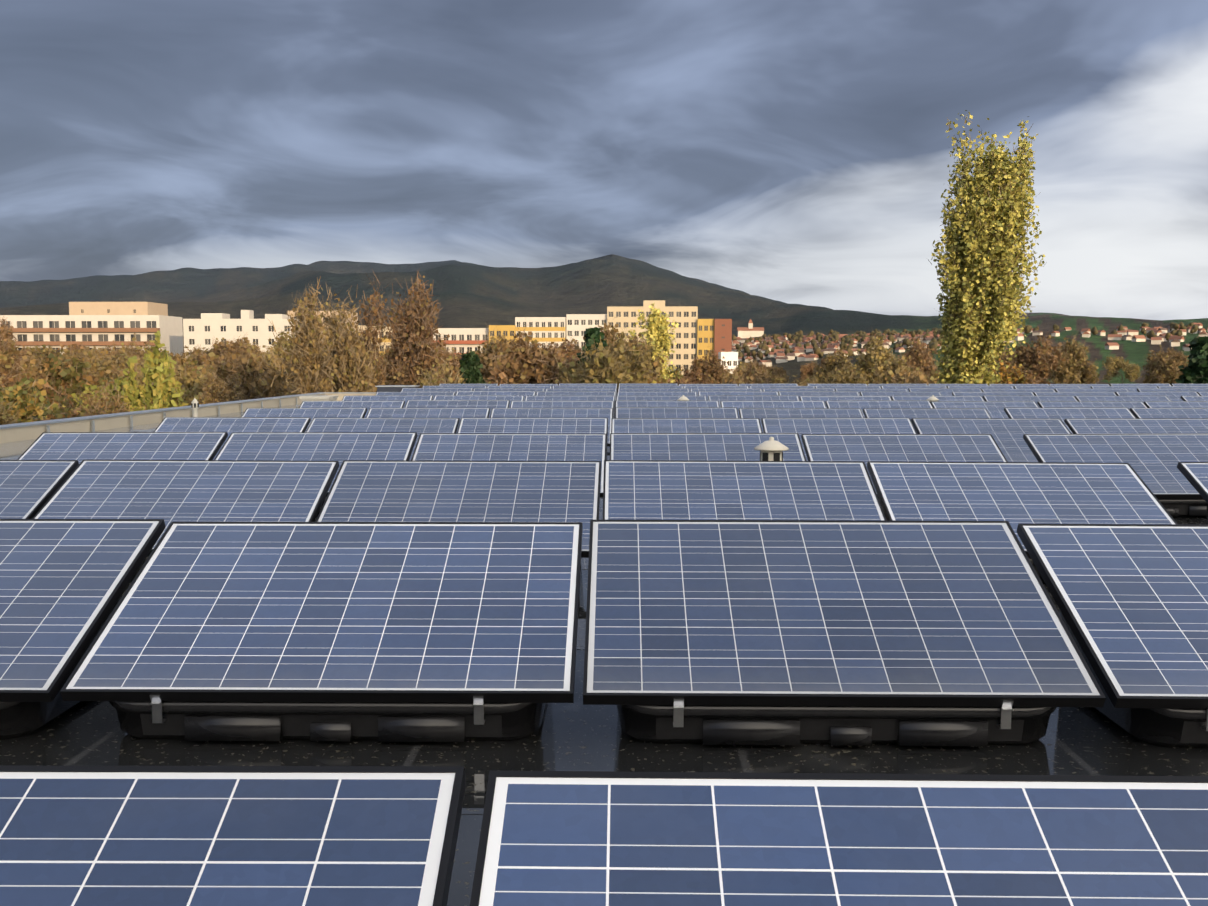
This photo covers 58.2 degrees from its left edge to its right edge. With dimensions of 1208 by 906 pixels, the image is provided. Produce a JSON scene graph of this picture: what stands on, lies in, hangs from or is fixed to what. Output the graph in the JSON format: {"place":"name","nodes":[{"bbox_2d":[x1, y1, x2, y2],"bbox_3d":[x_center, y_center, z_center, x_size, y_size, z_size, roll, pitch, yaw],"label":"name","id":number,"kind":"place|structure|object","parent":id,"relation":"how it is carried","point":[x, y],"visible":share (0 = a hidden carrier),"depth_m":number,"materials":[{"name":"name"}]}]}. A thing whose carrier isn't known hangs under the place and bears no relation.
{"place":"outdoors","nodes":[
{"label":"outdoors","id":0,"kind":"place"},
{"bbox_2d":[433,328,488,354],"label":"building","id":1,"kind":"structure","parent":0,"point":[462,339],"depth_m":299.08,"materials":[{"name":"beige paint"}]},
{"bbox_2d":[0,400,1207,905],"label":"roof deck","id":2,"kind":"structure","parent":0,"point":[576,736],"depth_m":3.46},
{"bbox_2d":[0,460,78,518],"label":"solar panel","id":3,"kind":"object","parent":2,"relation":"on","point":[28,488],"visible":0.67,"depth_m":6.74,"materials":[{"name":"blue"}]},
{"bbox_2d":[0,519,165,738],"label":"solar panel","id":4,"kind":"object","parent":2,"relation":"on","point":[64,583],"visible":0.94,"depth_m":3.92,"materials":[{"name":"blue"}]},
{"bbox_2d":[17,432,227,463],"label":"solar panel","id":5,"kind":"object","parent":2,"relation":"on","point":[79,446],"visible":0.38,"depth_m":9.42,"materials":[{"name":"blue"}]},
{"bbox_2d":[32,460,338,579],"bbox_3d":[-2.534,0.390,6.542,1.650,0.613,0.927,0,5,1],"label":"solar panel","id":6,"kind":"object","parent":2,"relation":"on","point":[168,491],"visible":0.4,"depth_m":6.64,"materials":[{"name":"blue"}]},
{"bbox_2d":[0,392,376,443],"bbox_3d":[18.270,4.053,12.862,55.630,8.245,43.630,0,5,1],"label":"roof parapet","id":7,"kind":"structure","parent":2,"relation":"on","point":[23,431],"depth_m":20.96,"materials":[{"name":"grey concrete"}]},
{"bbox_2d":[154,417,310,459],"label":"solar panel","id":8,"kind":"object","parent":2,"relation":"on","point":[229,425],"visible":0.31,"depth_m":12.09,"materials":[{"name":"blue"}]},
{"bbox_2d":[0,765,465,905],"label":"solar panel","id":9,"kind":"object","parent":2,"relation":"on","point":[228,835],"visible":1,"depth_m":1.59,"materials":[{"name":"blue"}]},
{"bbox_2d":[241,408,366,431],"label":"solar panel","id":10,"kind":"object","parent":2,"relation":"on","point":[311,413],"visible":0.17,"depth_m":14.72,"materials":[{"name":"blue"}]},
{"bbox_2d":[214,432,416,513],"bbox_3d":[-2.487,0.163,9.192,1.650,0.613,0.927,0,5,1],"label":"solar panel","id":11,"kind":"object","parent":2,"relation":"on","point":[340,447],"visible":0.31,"depth_m":9.40,"materials":[{"name":"blue"}]},
{"bbox_2d":[60,522,582,741],"bbox_3d":[-0.917,0.616,3.925,1.650,0.613,0.927,0,4,1],"label":"solar panel","id":12,"kind":"object","parent":2,"relation":"on","point":[378,631],"visible":1,"depth_m":3.73,"materials":[{"name":"blue"}]},
{"bbox_2d":[299,401,404,417],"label":"solar panel","id":13,"kind":"object","parent":2,"relation":"on","point":[368,405],"visible":0.1,"depth_m":17.38,"materials":[{"name":"blue"}]},
{"bbox_2d":[306,418,459,459],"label":"solar panel","id":14,"kind":"object","parent":2,"relation":"on","point":[433,425],"visible":0.38,"depth_m":12.04,"materials":[{"name":"blue"}]},
{"bbox_2d":[342,395,432,407],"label":"solar panel","id":15,"kind":"object","parent":2,"relation":"on","point":[405,398],"visible":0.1,"depth_m":20.03,"materials":[{"name":"blue"}]},
{"bbox_2d":[366,408,489,432],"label":"solar panel","id":16,"kind":"object","parent":2,"relation":"on","point":[460,413],"visible":0.12,"depth_m":14.73,"materials":[{"name":"blue"}]},
{"bbox_2d":[405,400,509,417],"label":"solar panel","id":17,"kind":"object","parent":2,"relation":"on","point":[490,404],"visible":0.17,"depth_m":17.35,"materials":[{"name":"blue"}]},
{"bbox_2d":[315,460,600,557],"bbox_3d":[-0.853,0.392,6.506,1.650,0.613,0.927,0,5,1],"label":"solar panel","id":18,"kind":"object","parent":2,"relation":"on","point":[447,491],"visible":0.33,"depth_m":6.60,"materials":[{"name":"blue"}]},
{"bbox_2d":[434,395,523,407],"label":"solar panel","id":19,"kind":"object","parent":2,"relation":"on","point":[477,397],"visible":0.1,"depth_m":20.00,"materials":[{"name":"blue"}]},
{"bbox_2d":[411,433,606,497],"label":"solar panel","id":20,"kind":"object","parent":2,"relation":"on","point":[500,447],"visible":0.29,"depth_m":9.37,"materials":[{"name":"blue"}]},
{"bbox_2d":[457,418,607,459],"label":"solar panel","id":21,"kind":"object","parent":2,"relation":"on","point":[544,425],"visible":0.29,"depth_m":12.03,"materials":[{"name":"blue"}]},
{"bbox_2d":[490,408,612,446],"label":"solar panel","id":22,"kind":"object","parent":2,"relation":"on","point":[552,413],"visible":0.23,"depth_m":14.66,"materials":[{"name":"blue"}]},
{"bbox_2d":[510,401,613,417],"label":"solar panel","id":23,"kind":"object","parent":2,"relation":"on","point":[562,404],"visible":0.23,"depth_m":17.33,"materials":[{"name":"blue"}]},
{"bbox_2d":[525,396,614,417],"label":"solar panel","id":24,"kind":"object","parent":2,"relation":"on","point":[569,398],"visible":0.17,"depth_m":19.94,"materials":[{"name":"blue"}]},
{"bbox_2d":[615,400,718,406],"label":"solar panel","id":25,"kind":"object","parent":2,"relation":"on","point":[639,403],"visible":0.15,"depth_m":17.30,"materials":[{"name":"blue"}]},
{"bbox_2d":[615,407,738,417],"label":"solar panel","id":26,"kind":"object","parent":2,"relation":"on","point":[676,412],"visible":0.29,"depth_m":14.63,"materials":[{"name":"blue"}]},
{"bbox_2d":[611,418,762,432],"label":"solar panel","id":27,"kind":"object","parent":2,"relation":"on","point":[685,425],"visible":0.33,"depth_m":11.99,"materials":[{"name":"blue"}]},
{"bbox_2d":[610,433,805,460],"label":"solar panel","id":28,"kind":"object","parent":2,"relation":"on","point":[692,446],"visible":0.27,"depth_m":9.34,"materials":[{"name":"blue"}]},
{"bbox_2d":[603,460,886,519],"bbox_3d":[0.819,0.394,6.474,1.650,0.613,0.927,0,5,1],"label":"solar panel","id":29,"kind":"object","parent":2,"relation":"on","point":[723,490],"visible":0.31,"depth_m":6.58,"materials":[{"name":"blue"}]},
{"bbox_2d":[708,395,799,406],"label":"solar panel","id":30,"kind":"object","parent":2,"relation":"on","point":[719,398],"visible":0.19,"depth_m":19.91,"materials":[{"name":"blue"}]},
{"bbox_2d":[754,437,788,460],"bbox_3d":[1.218,0.231,7.916,0.255,0.698,0.255,0,5,1],"label":"roof vent","id":31,"kind":"object","parent":2,"relation":"on","point":[771,449],"visible":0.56,"depth_m":7.82,"materials":[{"name":"plastic"}]},
{"bbox_2d":[720,401,825,417],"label":"solar panel","id":32,"kind":"object","parent":2,"relation":"on","point":[779,404],"visible":0.08,"depth_m":17.24,"materials":[{"name":"blue"}]},
{"bbox_2d":[739,408,863,432],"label":"solar panel","id":33,"kind":"object","parent":2,"relation":"on","point":[759,413],"visible":0.21,"depth_m":14.65,"materials":[{"name":"blue"}]},
{"bbox_2d":[470,771,1207,905],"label":"solar panel","id":34,"kind":"object","parent":2,"relation":"on","point":[579,838],"visible":1,"depth_m":1.58,"materials":[{"name":"blue"}]},
{"bbox_2d":[761,418,916,460],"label":"solar panel","id":35,"kind":"object","parent":2,"relation":"on","point":[800,426],"visible":0.38,"depth_m":11.98,"materials":[{"name":"blue"}]},
{"bbox_2d":[583,520,1105,745],"bbox_3d":[0.764,0.612,3.880,1.650,0.613,0.927,0,5,1],"label":"solar panel","id":36,"kind":"object","parent":2,"relation":"on","point":[831,632],"visible":1,"depth_m":3.69,"materials":[{"name":"blue"}]},
{"bbox_2d":[825,400,932,417],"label":"solar panel","id":37,"kind":"object","parent":2,"relation":"on","point":[861,404],"visible":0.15,"depth_m":17.24,"materials":[{"name":"blue"}]},
{"bbox_2d":[801,434,1007,513],"bbox_3d":[2.551,0.176,9.083,1.650,0.613,0.927,0,5,1],"label":"solar panel","id":38,"kind":"object","parent":2,"relation":"on","point":[865,448],"visible":0.31,"depth_m":9.29,"materials":[{"name":"blue"}]},
{"bbox_2d":[863,408,990,419],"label":"solar panel","id":39,"kind":"object","parent":2,"relation":"on","point":[910,413],"visible":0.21,"depth_m":14.61,"materials":[{"name":"blue"}]},
{"bbox_2d":[931,401,1038,417],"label":"solar panel","id":40,"kind":"object","parent":2,"relation":"on","point":[994,409],"visible":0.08,"depth_m":17.20,"materials":[{"name":"blue"}]},
{"bbox_2d":[911,418,1070,461],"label":"solar panel","id":41,"kind":"object","parent":2,"relation":"on","point":[1007,434],"visible":0.25,"depth_m":11.90,"materials":[{"name":"blue"}]},
{"bbox_2d":[867,461,1176,581],"bbox_3d":[2.496,0.398,6.483,1.650,0.613,0.927,0,4,1],"label":"solar panel","id":42,"kind":"object","parent":2,"relation":"on","point":[1013,494],"visible":0.42,"depth_m":6.58,"materials":[{"name":"blue"}]},
{"bbox_2d":[983,395,1077,407],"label":"solar panel","id":43,"kind":"object","parent":2,"relation":"on","point":[1036,399],"visible":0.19,"depth_m":19.81,"materials":[{"name":"blue"}]},
{"bbox_2d":[1004,408,1135,433],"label":"solar panel","id":44,"kind":"object","parent":2,"relation":"on","point":[1062,414],"visible":0.19,"depth_m":14.52,"materials":[{"name":"blue"}]},
{"bbox_2d":[1037,401,1147,409],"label":"solar panel","id":45,"kind":"object","parent":2,"relation":"on","point":[1092,404],"visible":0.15,"depth_m":17.16,"materials":[{"name":"blue"}]},
{"bbox_2d":[1017,523,1207,747],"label":"solar panel","id":46,"kind":"object","parent":2,"relation":"on","point":[1131,600],"visible":0.9,"depth_m":3.79,"materials":[{"name":"blue"}]},
{"bbox_2d":[1023,434,1207,516],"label":"solar panel","id":47,"kind":"object","parent":2,"relation":"on","point":[1152,460],"visible":0.42,"depth_m":9.17,"materials":[{"name":"blue"}]},
{"bbox_2d":[1075,396,1170,402],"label":"solar panel","id":48,"kind":"object","parent":2,"relation":"on","point":[1122,398],"visible":0.23,"depth_m":19.77,"materials":[{"name":"blue"}]},
{"bbox_2d":[1064,418,1207,433],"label":"solar panel","id":49,"kind":"object","parent":2,"relation":"on","point":[1146,426],"visible":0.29,"depth_m":11.91,"materials":[{"name":"blue"}]},
{"bbox_2d":[1130,408,1207,417],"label":"solar panel","id":50,"kind":"object","parent":2,"relation":"on","point":[1170,412],"visible":0.31,"depth_m":14.52,"materials":[{"name":"blue"}]},
{"bbox_2d":[1144,401,1207,407],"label":"solar panel","id":51,"kind":"object","parent":2,"relation":"on","point":[1176,404],"visible":0.12,"depth_m":17.13,"materials":[{"name":"blue"}]},
{"bbox_2d":[1177,462,1207,524],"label":"solar panel","id":52,"kind":"object","parent":2,"relation":"on","point":[1195,474],"visible":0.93,"depth_m":6.72,"materials":[{"name":"blue"}]},
{"bbox_2d":[0,254,1207,383],"bbox_3d":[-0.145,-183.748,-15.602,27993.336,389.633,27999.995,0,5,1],"label":"terrain","id":53,"kind":"structure","parent":0,"point":[471,295],"depth_m":2487.34,"materials":[{"name":"green plant"}]},
{"bbox_2d":[0,339,52,391],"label":"brown tree","id":54,"kind":"object","parent":53,"relation":"on","point":[7,359],"visible":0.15,"depth_m":92.58,"materials":[{"name":"brown plant"}]},
{"bbox_2d":[0,377,63,422],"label":"tree","id":55,"kind":"object","parent":53,"relation":"on","point":[27,402],"visible":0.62,"depth_m":81.49,"materials":[{"name":"brown plant"}]},
{"bbox_2d":[30,383,105,420],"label":"olive tree","id":56,"kind":"object","parent":53,"relation":"on","point":[69,405],"visible":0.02,"depth_m":47.32,"materials":[{"name":"brown plant"}]},
{"bbox_2d":[33,351,123,410],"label":"tree","id":57,"kind":"object","parent":53,"relation":"on","point":[75,377],"visible":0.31,"depth_m":95.54,"materials":[{"name":"brown plant"}]},
{"bbox_2d":[31,375,145,420],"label":"brown tree","id":58,"kind":"object","parent":53,"relation":"on","point":[94,403],"visible":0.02,"depth_m":56.07,"materials":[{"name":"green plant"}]},
{"bbox_2d":[0,315,182,359],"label":"hospital wing","id":59,"kind":"structure","parent":53,"relation":"on","point":[100,331],"depth_m":265.78,"materials":[{"name":"beige paint"}]},
{"bbox_2d":[69,302,167,315],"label":"building","id":60,"kind":"structure","parent":59,"relation":"on","point":[114,308],"depth_m":272.25,"materials":[{"name":"paint"}]},
{"bbox_2d":[80,342,143,384],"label":"bare tree","id":61,"kind":"object","parent":53,"relation":"on","point":[100,364],"visible":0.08,"depth_m":116.80,"materials":[{"name":"brown plant"}]},
{"bbox_2d":[62,331,188,415],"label":"willow tree","id":62,"kind":"object","parent":53,"relation":"on","point":[157,391],"visible":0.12,"depth_m":71.05,"materials":[{"name":"yellow plant"}]},
{"bbox_2d":[106,346,199,386],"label":"brown tree","id":63,"kind":"object","parent":53,"relation":"on","point":[182,360],"visible":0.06,"depth_m":110.23,"materials":[{"name":"brown plant"}]},
{"bbox_2d":[140,367,215,403],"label":"brown tree","id":64,"kind":"object","parent":53,"relation":"on","point":[190,382],"visible":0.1,"depth_m":105.50,"materials":[{"name":"brown plant"}]},
{"bbox_2d":[190,337,248,375],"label":"brown tree","id":65,"kind":"object","parent":53,"relation":"on","point":[234,347],"visible":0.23,"depth_m":199.51,"materials":[{"name":"brown plant"}]},
{"bbox_2d":[197,369,244,403],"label":"bare tree","id":66,"kind":"object","parent":53,"relation":"on","point":[221,393],"visible":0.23,"depth_m":79.68,"materials":[{"name":"brown plant"}]},
{"bbox_2d":[183,310,297,357],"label":"building","id":67,"kind":"structure","parent":53,"relation":"on","point":[205,329],"depth_m":250.18,"materials":[{"name":"beige paint"}]},
{"bbox_2d":[202,344,290,399],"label":"brown tree","id":68,"kind":"object","parent":53,"relation":"on","point":[256,382],"visible":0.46,"depth_m":88.66,"materials":[{"name":"brown plant"}]},
{"bbox_2d":[265,276,382,395],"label":"tall bare tree","id":69,"kind":"object","parent":53,"relation":"on","point":[355,372],"visible":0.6,"depth_m":62.48,"materials":[{"name":"brown plant"}]},
{"bbox_2d":[339,349,419,391],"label":"bare tree","id":70,"kind":"object","parent":53,"relation":"on","point":[395,379],"visible":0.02,"depth_m":65.08,"materials":[{"name":"brown plant"}]},
{"bbox_2d":[336,272,453,390],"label":"tall bare tree","id":71,"kind":"object","parent":53,"relation":"on","point":[418,336],"visible":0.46,"depth_m":65.97,"materials":[{"name":"brown plant"}]},
{"bbox_2d":[413,356,482,386],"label":"brown tree","id":72,"kind":"object","parent":53,"relation":"on","point":[426,382],"visible":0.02,"depth_m":60.08,"materials":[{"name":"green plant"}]},
{"bbox_2d":[457,351,485,383],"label":"conifer tree","id":73,"kind":"object","parent":53,"relation":"on","point":[471,364],"visible":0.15,"depth_m":79.21,"materials":[{"name":"green plant"}]},
{"bbox_2d":[476,329,513,381],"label":"bare tree","id":74,"kind":"object","parent":53,"relation":"on","point":[498,351],"visible":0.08,"depth_m":109.18,"materials":[{"name":"brown plant"}]},
{"bbox_2d":[488,319,578,383],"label":"bare tree","id":75,"kind":"object","parent":53,"relation":"on","point":[544,361],"visible":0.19,"depth_m":86.13,"materials":[{"name":"brown plant"}]},
{"bbox_2d":[515,317,565,350],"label":"building","id":76,"kind":"structure","parent":53,"relation":"on","point":[550,328],"depth_m":298.59,"materials":[{"name":"beige paint"}]},
{"bbox_2d":[566,314,606,352],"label":"building","id":77,"kind":"structure","parent":53,"relation":"on","point":[577,325],"depth_m":299.30,"materials":[{"name":"beige paint"}]},
{"bbox_2d":[576,327,606,365],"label":"conifer tree","id":78,"kind":"object","parent":53,"relation":"on","point":[591,335],"visible":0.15,"depth_m":91.37,"materials":[{"name":"green plant"}]},
{"bbox_2d":[553,328,664,391],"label":"bare tree","id":79,"kind":"object","parent":53,"relation":"on","point":[604,365],"visible":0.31,"depth_m":81.37,"materials":[{"name":"brown plant"}]},
{"bbox_2d":[574,315,667,382],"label":"bare tree","id":80,"kind":"object","parent":53,"relation":"on","point":[656,365],"visible":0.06,"depth_m":94.67,"materials":[{"name":"brown plant"}]},
{"bbox_2d":[626,303,678,382],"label":"birch tree","id":81,"kind":"object","parent":53,"relation":"on","point":[657,327],"visible":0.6,"depth_m":117.10,"materials":[{"name":"yellow plant"}]},
{"bbox_2d":[607,300,697,374],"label":"apartment building","id":82,"kind":"structure","parent":53,"relation":"on","point":[685,318],"depth_m":297.99,"materials":[{"name":"beige paint"}]},
{"bbox_2d":[680,345,728,383],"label":"bare tree","id":83,"kind":"object","parent":53,"relation":"on","point":[715,370],"visible":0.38,"depth_m":156.30,"materials":[{"name":"brown plant"}]},
{"bbox_2d":[697,319,713,365],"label":"yellow annex","id":84,"kind":"object","parent":53,"relation":"on","point":[705,333],"visible":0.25,"depth_m":296.95,"materials":[{"name":"yellow paint"}]},
{"bbox_2d":[714,319,731,362],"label":"brick annex","id":85,"kind":"object","parent":53,"relation":"on","point":[722,335],"visible":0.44,"depth_m":295.82,"materials":[{"name":"orange brick"}]},
{"bbox_2d":[702,361,782,383],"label":"bare tree","id":86,"kind":"object","parent":53,"relation":"on","point":[749,378],"visible":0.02,"depth_m":86.81,"materials":[{"name":"brown plant"}]},
{"bbox_2d":[813,348,852,376],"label":"tree","id":87,"kind":"object","parent":53,"relation":"on","point":[831,363],"visible":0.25,"depth_m":206.30,"materials":[{"name":"brown plant"}]},
{"bbox_2d":[802,360,867,385],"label":"bare tree","id":88,"kind":"object","parent":53,"relation":"on","point":[847,377],"visible":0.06,"depth_m":108.17,"materials":[{"name":"brown plant"}]},
{"bbox_2d":[852,329,910,383],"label":"bare tree","id":89,"kind":"object","parent":53,"relation":"on","point":[869,360],"visible":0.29,"depth_m":148.28,"materials":[{"name":"brown plant"}]},
{"bbox_2d":[864,353,941,383],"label":"brown tree","id":90,"kind":"object","parent":53,"relation":"on","point":[895,366],"visible":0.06,"depth_m":119.14,"materials":[{"name":"brown plant"}]},
{"bbox_2d":[883,362,930,384],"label":"brown tree","id":91,"kind":"object","parent":53,"relation":"on","point":[913,378],"visible":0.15,"depth_m":93.98,"materials":[{"name":"brown plant"}]},
{"bbox_2d":[896,330,939,379],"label":"bare tree","id":92,"kind":"object","parent":53,"relation":"on","point":[920,357],"visible":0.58,"depth_m":186.34,"materials":[{"name":"brown plant"}]},
{"bbox_2d":[732,322,1198,359],"bbox_3d":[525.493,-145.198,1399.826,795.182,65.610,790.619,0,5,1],"label":"houses","id":93,"kind":"structure","parent":53,"relation":"on","point":[798,336],"depth_m":1436.19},
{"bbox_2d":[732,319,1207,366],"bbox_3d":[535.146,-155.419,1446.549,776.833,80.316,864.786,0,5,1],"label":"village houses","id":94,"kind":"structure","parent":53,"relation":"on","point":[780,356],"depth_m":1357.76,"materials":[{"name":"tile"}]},
{"bbox_2d":[928,110,1046,385],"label":"poplar tree","id":95,"kind":"object","parent":53,"relation":"on","point":[984,246],"visible":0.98,"depth_m":68.09,"materials":[{"name":"yellow plant"}]},
{"bbox_2d":[991,358,1049,383],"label":"orange tree","id":96,"kind":"object","parent":53,"relation":"on","point":[1014,376],"visible":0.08,"depth_m":83.67,"materials":[{"name":"brown plant"}]},
{"bbox_2d":[1008,329,1069,383],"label":"bare tree","id":97,"kind":"object","parent":53,"relation":"on","point":[1037,362],"visible":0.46,"depth_m":148.89,"materials":[{"name":"brown plant"}]},
{"bbox_2d":[1050,329,1099,383],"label":"bare tree","id":98,"kind":"object","parent":53,"relation":"on","point":[1075,371],"visible":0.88,"depth_m":205.37,"materials":[{"name":"brown plant"}]},
{"bbox_2d":[1102,356,1140,383],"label":"brown tree","id":99,"kind":"object","parent":53,"relation":"on","point":[1113,365],"visible":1,"depth_m":326.85,"materials":[{"name":"brown plant"}]},
{"bbox_2d":[1141,345,1188,383],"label":"bare tree","id":100,"kind":"object","parent":53,"relation":"on","point":[1165,370],"visible":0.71,"depth_m":196.47,"materials":[{"name":"brown plant"}]},
{"bbox_2d":[1170,336,1207,384],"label":"conifer tree","id":101,"kind":"object","parent":53,"relation":"on","point":[1195,371],"visible":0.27,"depth_m":70.91,"materials":[{"name":"green plant"}]},
{"bbox_2d":[0,0,1207,319],"label":"sky","id":102,"kind":"structure","parent":0,"point":[786,151],"materials":[{"name":"grey"}]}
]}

